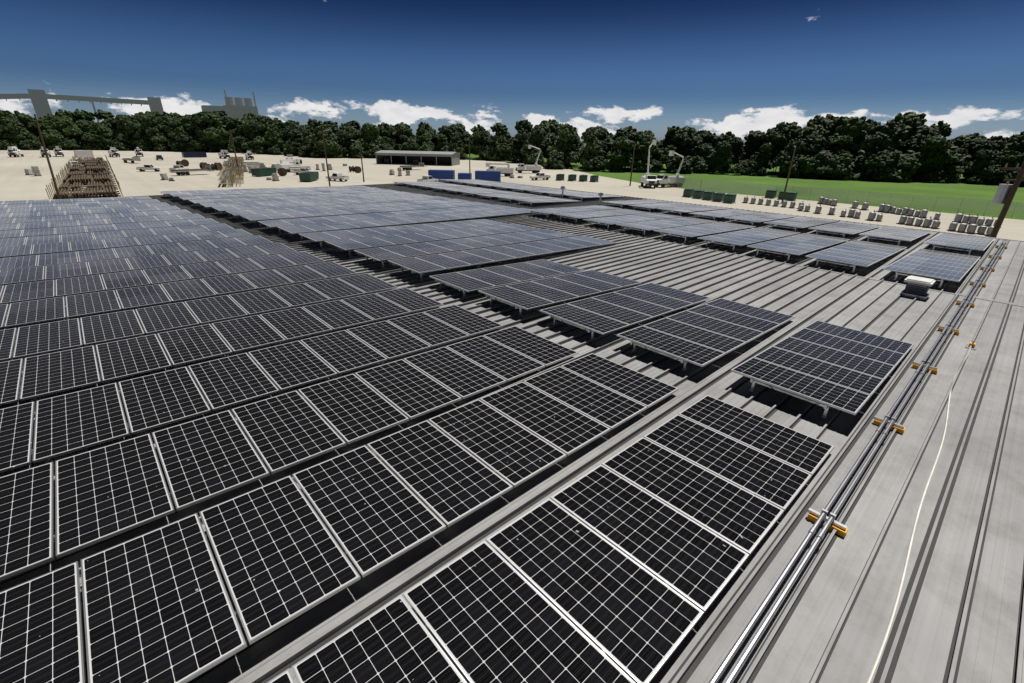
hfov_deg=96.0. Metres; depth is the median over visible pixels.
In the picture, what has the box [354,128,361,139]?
tree
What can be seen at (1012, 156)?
tree
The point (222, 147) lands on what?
shrub
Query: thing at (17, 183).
yard dirt
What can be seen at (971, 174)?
shrub
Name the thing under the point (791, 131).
tree
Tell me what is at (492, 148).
tree
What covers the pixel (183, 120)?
tree
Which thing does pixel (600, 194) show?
roof vent pipes
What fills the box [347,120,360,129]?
tree
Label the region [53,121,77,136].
tree
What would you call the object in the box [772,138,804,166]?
tree
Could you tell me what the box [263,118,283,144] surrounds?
tree
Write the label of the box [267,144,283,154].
shrub
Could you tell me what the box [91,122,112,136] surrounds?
tree
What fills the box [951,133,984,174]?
tree
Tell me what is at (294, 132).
tree
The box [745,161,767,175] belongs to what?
shrub
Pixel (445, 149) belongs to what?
shrub
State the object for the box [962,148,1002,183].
tree
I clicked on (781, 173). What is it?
shrub
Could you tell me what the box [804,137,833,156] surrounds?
tree
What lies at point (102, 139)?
shrub
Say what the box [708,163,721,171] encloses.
shrub
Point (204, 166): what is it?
yard clutter
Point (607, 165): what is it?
shrub
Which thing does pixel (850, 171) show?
tree
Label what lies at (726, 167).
shrub
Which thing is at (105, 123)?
tree
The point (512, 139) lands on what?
tree
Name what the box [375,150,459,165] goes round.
equipment shed
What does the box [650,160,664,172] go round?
shrub
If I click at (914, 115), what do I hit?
tree
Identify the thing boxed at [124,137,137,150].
shrub
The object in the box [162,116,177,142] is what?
tree
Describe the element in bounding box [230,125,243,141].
tree
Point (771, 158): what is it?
tree
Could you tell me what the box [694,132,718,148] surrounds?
tree
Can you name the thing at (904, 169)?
shrub
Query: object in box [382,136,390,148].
tree
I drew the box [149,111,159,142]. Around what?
tree
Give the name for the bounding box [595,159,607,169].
shrub
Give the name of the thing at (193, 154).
navy vehicles
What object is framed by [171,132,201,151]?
tree
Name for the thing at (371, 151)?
shrub
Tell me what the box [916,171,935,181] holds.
shrub
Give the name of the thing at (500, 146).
shrub
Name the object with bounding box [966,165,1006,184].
tree
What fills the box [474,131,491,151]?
tree
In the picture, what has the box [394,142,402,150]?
shrub
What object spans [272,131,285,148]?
tree
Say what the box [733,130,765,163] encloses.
tree
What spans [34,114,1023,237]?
utility poles
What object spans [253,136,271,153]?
shrub
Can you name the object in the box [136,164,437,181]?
pickups
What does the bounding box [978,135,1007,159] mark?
tree
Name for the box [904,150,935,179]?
tree
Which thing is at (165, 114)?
tree
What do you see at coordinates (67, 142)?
shrub
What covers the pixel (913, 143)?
tree
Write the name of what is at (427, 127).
tree
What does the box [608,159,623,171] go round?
shrub
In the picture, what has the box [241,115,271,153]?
tree
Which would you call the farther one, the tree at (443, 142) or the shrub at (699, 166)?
the tree at (443, 142)
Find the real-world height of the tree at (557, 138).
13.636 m
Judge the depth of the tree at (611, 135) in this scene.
182.78 m
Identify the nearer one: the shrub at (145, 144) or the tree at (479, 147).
the tree at (479, 147)
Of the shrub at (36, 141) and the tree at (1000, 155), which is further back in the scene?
the shrub at (36, 141)
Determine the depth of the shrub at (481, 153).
232.08 m
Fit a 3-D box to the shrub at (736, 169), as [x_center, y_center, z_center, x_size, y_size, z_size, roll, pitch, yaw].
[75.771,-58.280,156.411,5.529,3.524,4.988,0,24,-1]
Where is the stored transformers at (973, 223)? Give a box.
[742,195,1000,236]
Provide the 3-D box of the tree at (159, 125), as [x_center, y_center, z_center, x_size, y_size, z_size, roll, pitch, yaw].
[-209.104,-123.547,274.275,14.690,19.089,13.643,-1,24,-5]
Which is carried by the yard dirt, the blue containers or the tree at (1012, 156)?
the blue containers
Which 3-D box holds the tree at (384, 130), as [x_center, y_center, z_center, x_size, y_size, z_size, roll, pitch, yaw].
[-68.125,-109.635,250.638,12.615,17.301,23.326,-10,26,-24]
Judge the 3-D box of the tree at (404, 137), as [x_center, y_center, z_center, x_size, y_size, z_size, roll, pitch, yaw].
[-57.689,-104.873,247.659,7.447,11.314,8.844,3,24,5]
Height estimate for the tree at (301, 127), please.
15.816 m
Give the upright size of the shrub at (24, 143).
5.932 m
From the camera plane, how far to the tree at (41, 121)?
262.17 m
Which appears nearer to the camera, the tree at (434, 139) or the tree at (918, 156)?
the tree at (918, 156)
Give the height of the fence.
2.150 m
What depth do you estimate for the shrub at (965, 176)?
139.87 m
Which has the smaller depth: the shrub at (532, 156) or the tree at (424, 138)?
the shrub at (532, 156)
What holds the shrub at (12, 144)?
on the yard dirt
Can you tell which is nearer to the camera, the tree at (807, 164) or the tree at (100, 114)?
the tree at (807, 164)
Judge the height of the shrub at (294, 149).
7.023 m
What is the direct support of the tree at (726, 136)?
on the ground grass
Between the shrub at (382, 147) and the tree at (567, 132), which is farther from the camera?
the shrub at (382, 147)
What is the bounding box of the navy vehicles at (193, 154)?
[156,152,206,159]
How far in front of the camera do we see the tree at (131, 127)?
271.40 m
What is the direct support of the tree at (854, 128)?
on the ground grass
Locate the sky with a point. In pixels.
(739, 67)
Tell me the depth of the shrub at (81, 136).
271.72 m
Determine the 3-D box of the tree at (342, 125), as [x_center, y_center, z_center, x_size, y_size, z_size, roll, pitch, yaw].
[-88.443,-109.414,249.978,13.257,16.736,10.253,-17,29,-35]
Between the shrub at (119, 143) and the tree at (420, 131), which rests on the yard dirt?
the shrub at (119, 143)
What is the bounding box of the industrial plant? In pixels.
[0,89,258,121]
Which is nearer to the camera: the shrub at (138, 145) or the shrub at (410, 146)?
the shrub at (410, 146)
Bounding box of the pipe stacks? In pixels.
[222,160,311,171]
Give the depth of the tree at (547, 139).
195.67 m
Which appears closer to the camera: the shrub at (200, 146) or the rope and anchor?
the rope and anchor
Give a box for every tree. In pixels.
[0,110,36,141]
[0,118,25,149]
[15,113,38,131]
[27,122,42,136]
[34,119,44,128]
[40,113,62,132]
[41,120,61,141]
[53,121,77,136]
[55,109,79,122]
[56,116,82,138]
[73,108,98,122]
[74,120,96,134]
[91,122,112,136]
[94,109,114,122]
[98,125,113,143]
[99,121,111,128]
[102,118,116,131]
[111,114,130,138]
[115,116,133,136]
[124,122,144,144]
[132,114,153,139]
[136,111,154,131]
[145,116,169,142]
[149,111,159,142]
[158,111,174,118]
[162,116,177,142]
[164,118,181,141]
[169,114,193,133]
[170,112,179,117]
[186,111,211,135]
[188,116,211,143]
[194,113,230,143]
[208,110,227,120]
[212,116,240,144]
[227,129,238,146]
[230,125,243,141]
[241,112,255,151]
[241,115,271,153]
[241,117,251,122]
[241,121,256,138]
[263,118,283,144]
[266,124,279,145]
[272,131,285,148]
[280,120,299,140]
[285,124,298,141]
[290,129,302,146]
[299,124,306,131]
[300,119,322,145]
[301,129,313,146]
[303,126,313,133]
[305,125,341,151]
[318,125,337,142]
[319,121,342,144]
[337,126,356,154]
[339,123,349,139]
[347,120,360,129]
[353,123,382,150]
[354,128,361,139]
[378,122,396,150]
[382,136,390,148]
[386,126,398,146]
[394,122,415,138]
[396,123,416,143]
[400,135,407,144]
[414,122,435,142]
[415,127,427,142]
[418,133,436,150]
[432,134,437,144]
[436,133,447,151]
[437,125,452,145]
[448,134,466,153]
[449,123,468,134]
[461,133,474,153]
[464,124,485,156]
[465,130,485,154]
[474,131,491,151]
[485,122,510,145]
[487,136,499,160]
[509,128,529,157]
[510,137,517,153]
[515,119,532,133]
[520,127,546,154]
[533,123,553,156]
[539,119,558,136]
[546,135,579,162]
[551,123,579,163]
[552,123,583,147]
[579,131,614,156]
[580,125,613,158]
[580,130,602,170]
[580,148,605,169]
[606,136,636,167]
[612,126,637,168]
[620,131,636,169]
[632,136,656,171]
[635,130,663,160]
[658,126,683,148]
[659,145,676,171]
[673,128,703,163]
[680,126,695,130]
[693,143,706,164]
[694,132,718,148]
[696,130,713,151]
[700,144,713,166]
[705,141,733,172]
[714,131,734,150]
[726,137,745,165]
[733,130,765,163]
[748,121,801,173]
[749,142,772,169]
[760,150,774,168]
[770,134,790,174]
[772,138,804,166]
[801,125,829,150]
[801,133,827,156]
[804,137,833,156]
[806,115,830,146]
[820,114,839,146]
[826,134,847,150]
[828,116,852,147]
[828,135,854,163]
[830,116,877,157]
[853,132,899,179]
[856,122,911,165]
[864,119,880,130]
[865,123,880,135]
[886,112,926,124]
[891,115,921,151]
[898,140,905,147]
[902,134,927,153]
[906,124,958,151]
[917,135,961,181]
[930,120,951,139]
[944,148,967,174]
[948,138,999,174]
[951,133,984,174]
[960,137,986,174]
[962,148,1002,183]
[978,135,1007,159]
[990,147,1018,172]
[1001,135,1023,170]
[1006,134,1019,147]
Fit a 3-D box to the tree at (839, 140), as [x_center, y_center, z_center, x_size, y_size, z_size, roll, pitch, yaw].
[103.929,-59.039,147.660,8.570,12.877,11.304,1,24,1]
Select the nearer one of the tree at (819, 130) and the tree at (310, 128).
the tree at (819, 130)
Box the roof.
[0,179,1023,682]
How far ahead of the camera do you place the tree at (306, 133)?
233.92 m
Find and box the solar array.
[0,179,994,682]
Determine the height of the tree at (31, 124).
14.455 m
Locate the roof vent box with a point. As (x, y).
(917, 287)
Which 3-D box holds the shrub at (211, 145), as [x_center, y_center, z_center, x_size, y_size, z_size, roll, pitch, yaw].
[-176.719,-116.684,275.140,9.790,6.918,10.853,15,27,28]
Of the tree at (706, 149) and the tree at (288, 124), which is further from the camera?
the tree at (288, 124)
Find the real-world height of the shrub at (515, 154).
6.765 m
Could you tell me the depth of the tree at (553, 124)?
210.12 m
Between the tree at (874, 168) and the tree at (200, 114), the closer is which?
the tree at (874, 168)
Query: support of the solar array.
on the roof
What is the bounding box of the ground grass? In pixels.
[0,143,1023,219]
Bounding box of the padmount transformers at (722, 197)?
[251,167,797,203]
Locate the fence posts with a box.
[640,175,1020,216]
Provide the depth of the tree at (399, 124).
257.97 m
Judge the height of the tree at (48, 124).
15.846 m
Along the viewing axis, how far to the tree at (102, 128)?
273.00 m
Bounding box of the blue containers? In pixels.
[428,170,500,181]
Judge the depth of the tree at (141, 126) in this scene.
276.89 m
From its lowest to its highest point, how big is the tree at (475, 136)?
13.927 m
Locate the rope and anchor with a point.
(973, 344)
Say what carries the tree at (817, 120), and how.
on the ground grass
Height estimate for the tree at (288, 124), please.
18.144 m
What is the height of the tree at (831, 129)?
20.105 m
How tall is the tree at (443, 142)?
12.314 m
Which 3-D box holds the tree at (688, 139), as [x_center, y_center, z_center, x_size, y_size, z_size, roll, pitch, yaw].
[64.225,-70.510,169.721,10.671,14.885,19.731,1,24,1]
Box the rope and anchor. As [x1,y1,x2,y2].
[867,341,977,682]
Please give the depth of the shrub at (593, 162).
160.67 m
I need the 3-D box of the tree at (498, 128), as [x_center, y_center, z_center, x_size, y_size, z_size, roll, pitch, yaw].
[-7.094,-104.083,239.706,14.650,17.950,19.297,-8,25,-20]
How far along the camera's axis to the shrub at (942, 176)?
137.50 m
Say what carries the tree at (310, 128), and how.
on the ground grass
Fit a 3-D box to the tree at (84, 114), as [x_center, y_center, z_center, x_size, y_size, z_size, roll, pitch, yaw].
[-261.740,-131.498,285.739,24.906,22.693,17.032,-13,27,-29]
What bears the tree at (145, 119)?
on the yard dirt
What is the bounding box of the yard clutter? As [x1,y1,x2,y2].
[24,154,522,180]
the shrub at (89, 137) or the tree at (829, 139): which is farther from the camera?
the shrub at (89, 137)
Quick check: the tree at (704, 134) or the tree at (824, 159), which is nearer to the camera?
the tree at (824, 159)
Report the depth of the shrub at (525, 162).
192.74 m
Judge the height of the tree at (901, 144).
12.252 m
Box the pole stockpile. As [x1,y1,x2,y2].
[45,155,122,198]
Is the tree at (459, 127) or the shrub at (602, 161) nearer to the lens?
the shrub at (602, 161)
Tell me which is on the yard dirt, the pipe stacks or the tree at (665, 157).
the pipe stacks
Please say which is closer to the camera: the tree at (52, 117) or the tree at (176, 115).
the tree at (52, 117)
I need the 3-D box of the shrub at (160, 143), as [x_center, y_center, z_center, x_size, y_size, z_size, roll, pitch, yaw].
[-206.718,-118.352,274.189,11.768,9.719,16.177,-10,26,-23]
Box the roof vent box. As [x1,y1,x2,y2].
[900,276,935,299]
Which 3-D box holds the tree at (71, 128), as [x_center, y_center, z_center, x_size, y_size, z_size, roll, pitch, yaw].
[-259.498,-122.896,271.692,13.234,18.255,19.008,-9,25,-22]
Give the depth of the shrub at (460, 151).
234.22 m
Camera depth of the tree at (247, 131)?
270.69 m
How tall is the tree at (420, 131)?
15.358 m
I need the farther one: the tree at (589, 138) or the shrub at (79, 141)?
the shrub at (79, 141)
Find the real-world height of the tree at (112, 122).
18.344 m
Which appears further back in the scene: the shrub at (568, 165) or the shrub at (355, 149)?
the shrub at (355, 149)
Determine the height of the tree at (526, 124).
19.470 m
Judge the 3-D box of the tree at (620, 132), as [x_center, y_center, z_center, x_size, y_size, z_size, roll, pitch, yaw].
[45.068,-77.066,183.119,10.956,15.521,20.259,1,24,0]
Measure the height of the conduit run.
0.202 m
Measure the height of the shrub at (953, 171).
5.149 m
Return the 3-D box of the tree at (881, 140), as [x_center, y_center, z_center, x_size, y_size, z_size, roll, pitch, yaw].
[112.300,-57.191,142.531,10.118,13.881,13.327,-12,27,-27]
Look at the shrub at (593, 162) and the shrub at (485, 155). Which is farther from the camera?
the shrub at (485, 155)
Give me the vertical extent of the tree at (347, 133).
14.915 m
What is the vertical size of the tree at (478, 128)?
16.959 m
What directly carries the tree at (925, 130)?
on the ground grass
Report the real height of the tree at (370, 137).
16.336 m
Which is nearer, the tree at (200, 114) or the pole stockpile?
the pole stockpile
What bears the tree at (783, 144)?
on the ground grass
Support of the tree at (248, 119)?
on the ground grass
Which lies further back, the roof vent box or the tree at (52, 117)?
the tree at (52, 117)
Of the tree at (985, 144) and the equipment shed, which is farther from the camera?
the equipment shed
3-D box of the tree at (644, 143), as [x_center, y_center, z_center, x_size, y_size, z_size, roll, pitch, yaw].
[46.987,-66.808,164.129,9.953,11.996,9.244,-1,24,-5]
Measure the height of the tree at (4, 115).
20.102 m
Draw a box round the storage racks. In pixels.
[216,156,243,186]
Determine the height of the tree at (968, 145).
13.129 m
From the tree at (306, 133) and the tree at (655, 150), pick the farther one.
the tree at (306, 133)
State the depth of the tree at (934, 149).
138.16 m
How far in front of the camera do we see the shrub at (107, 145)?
272.27 m
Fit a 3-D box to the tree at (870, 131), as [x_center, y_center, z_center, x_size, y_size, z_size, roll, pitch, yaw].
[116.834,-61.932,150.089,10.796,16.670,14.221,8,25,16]
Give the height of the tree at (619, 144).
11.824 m
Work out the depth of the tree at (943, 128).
155.54 m
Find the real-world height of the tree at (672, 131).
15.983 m
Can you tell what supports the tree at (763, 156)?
on the ground grass
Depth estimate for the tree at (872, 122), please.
156.87 m
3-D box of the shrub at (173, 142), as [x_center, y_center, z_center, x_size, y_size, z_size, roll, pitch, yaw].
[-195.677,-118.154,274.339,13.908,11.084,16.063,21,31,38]
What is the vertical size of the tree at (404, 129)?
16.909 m
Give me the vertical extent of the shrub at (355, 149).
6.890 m
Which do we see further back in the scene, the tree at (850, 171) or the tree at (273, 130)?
the tree at (273, 130)
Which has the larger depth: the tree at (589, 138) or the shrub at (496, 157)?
the shrub at (496, 157)
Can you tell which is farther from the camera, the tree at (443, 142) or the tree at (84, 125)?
the tree at (84, 125)
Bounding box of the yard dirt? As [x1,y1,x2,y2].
[0,150,1023,240]
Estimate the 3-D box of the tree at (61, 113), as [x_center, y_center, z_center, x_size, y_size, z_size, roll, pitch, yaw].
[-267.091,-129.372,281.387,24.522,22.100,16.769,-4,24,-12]
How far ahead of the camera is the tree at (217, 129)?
268.87 m
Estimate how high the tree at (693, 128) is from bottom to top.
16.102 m
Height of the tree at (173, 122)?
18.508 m
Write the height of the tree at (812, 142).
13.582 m
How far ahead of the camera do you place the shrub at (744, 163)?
157.20 m
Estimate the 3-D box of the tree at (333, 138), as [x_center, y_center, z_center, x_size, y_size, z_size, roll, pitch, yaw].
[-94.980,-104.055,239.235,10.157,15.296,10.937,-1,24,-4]
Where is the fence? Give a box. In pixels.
[641,174,1023,217]
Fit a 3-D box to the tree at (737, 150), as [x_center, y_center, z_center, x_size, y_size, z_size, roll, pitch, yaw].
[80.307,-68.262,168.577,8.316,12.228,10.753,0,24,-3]
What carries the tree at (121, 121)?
on the ground grass
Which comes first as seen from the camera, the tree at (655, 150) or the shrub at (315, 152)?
the tree at (655, 150)
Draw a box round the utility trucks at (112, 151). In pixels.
[7,146,143,157]
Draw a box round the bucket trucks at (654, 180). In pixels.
[515,140,685,187]
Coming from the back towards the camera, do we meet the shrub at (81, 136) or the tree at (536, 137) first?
the shrub at (81, 136)
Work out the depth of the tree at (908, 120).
150.08 m
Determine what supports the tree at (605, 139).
on the ground grass
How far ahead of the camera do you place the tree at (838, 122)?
157.78 m
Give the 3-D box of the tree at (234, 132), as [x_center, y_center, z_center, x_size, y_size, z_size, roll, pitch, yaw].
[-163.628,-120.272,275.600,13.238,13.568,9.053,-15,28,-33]
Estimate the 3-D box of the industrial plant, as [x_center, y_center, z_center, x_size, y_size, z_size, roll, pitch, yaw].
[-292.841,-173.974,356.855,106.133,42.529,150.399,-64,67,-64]
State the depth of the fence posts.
83.06 m
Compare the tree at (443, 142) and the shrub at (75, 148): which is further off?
the shrub at (75, 148)
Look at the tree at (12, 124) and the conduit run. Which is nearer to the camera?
the conduit run
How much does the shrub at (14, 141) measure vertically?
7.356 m
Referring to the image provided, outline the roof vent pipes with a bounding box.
[560,185,603,205]
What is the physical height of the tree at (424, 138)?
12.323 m
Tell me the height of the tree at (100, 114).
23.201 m
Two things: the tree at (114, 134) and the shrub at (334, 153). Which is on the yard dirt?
the shrub at (334, 153)
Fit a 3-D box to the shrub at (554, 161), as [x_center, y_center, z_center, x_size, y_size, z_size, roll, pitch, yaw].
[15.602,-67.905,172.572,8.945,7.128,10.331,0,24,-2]
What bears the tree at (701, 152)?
on the ground grass
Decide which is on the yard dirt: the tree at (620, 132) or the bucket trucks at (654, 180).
the bucket trucks at (654, 180)
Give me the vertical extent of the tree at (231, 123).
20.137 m
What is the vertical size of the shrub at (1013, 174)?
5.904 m
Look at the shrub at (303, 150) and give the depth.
232.00 m
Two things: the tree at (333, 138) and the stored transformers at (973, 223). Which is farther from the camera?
the tree at (333, 138)
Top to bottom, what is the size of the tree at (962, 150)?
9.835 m
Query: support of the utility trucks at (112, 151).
on the yard dirt
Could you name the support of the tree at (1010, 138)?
on the ground grass
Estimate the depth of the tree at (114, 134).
274.57 m
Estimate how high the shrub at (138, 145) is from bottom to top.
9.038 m
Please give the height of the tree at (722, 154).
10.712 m
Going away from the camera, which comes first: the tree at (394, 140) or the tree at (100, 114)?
the tree at (394, 140)
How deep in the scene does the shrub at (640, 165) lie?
160.45 m
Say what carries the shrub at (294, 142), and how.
on the yard dirt
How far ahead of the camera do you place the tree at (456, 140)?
237.27 m
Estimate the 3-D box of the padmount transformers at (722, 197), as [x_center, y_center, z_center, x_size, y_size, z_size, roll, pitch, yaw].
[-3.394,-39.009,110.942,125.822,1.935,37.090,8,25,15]
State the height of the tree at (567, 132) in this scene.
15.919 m
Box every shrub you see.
[0,138,9,149]
[0,139,19,149]
[9,139,18,146]
[17,139,35,149]
[30,135,47,149]
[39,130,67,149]
[62,137,79,148]
[64,135,80,149]
[73,137,84,149]
[78,132,103,149]
[81,133,104,149]
[88,133,109,149]
[103,139,112,147]
[111,133,132,150]
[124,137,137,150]
[136,138,151,150]
[137,140,153,150]
[151,133,171,150]
[167,136,187,151]
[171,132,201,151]
[178,133,207,151]
[188,139,207,151]
[207,140,221,151]
[210,143,228,151]
[228,135,248,152]
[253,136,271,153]
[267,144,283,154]
[271,147,280,153]
[282,144,299,155]
[285,137,300,154]
[298,145,310,156]
[310,146,331,157]
[326,143,346,157]
[349,143,364,157]
[364,147,379,156]
[378,144,390,149]
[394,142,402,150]
[399,141,419,150]
[419,144,432,150]
[441,145,448,151]
[453,148,466,157]
[477,151,489,159]
[483,148,488,158]
[487,143,512,160]
[492,144,514,160]
[509,147,523,162]
[523,155,544,164]
[525,149,544,163]
[541,150,564,169]
[563,162,571,167]
[582,156,601,169]
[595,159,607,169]
[602,159,620,171]
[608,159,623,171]
[634,160,650,171]
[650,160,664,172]
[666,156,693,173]
[689,155,709,173]
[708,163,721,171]
[713,163,730,173]
[728,164,743,173]
[736,159,749,174]
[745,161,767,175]
[777,161,802,177]
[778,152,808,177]
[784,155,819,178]
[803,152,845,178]
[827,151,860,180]
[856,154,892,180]
[875,154,920,182]
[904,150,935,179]
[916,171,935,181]
[929,169,950,183]
[944,165,964,182]
[960,171,973,182]
[965,171,990,182]
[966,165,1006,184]
[1001,166,1023,183]
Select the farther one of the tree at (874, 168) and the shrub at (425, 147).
the shrub at (425, 147)
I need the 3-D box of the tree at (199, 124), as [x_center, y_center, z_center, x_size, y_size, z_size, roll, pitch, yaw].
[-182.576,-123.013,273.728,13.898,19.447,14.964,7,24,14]
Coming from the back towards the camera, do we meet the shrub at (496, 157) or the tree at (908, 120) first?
the shrub at (496, 157)
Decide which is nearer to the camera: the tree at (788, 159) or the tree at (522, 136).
the tree at (788, 159)
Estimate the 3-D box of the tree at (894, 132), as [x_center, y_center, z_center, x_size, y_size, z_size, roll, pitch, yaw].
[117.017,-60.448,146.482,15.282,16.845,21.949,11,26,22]
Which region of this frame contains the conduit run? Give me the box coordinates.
[708,239,1007,682]
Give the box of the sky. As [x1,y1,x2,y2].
[0,0,1023,143]
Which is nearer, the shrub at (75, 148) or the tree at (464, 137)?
the tree at (464, 137)
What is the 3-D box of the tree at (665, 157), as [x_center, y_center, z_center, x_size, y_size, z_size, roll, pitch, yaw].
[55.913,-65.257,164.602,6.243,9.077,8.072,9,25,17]
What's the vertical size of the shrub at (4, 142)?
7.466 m
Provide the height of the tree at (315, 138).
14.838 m
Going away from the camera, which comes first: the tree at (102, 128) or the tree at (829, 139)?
the tree at (829, 139)
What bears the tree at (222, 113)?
on the ground grass
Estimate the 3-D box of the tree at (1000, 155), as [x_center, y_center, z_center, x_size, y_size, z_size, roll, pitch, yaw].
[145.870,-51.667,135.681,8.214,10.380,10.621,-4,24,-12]
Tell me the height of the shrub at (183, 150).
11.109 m
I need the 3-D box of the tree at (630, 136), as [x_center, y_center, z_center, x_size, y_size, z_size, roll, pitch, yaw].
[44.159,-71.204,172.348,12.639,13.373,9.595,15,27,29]
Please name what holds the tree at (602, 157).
on the ground grass
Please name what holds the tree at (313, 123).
on the ground grass
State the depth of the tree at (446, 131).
244.76 m
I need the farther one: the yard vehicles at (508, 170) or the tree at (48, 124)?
the tree at (48, 124)
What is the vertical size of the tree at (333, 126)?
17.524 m
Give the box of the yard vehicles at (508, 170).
[65,150,550,179]
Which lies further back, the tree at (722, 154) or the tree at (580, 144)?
the tree at (580, 144)
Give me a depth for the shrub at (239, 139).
268.77 m
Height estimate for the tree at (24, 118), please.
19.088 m
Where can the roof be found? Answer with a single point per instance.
(958, 617)
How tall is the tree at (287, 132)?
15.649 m
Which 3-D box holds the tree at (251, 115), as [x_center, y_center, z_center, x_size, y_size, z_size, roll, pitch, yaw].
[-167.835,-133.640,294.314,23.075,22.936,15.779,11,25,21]
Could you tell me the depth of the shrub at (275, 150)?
250.92 m

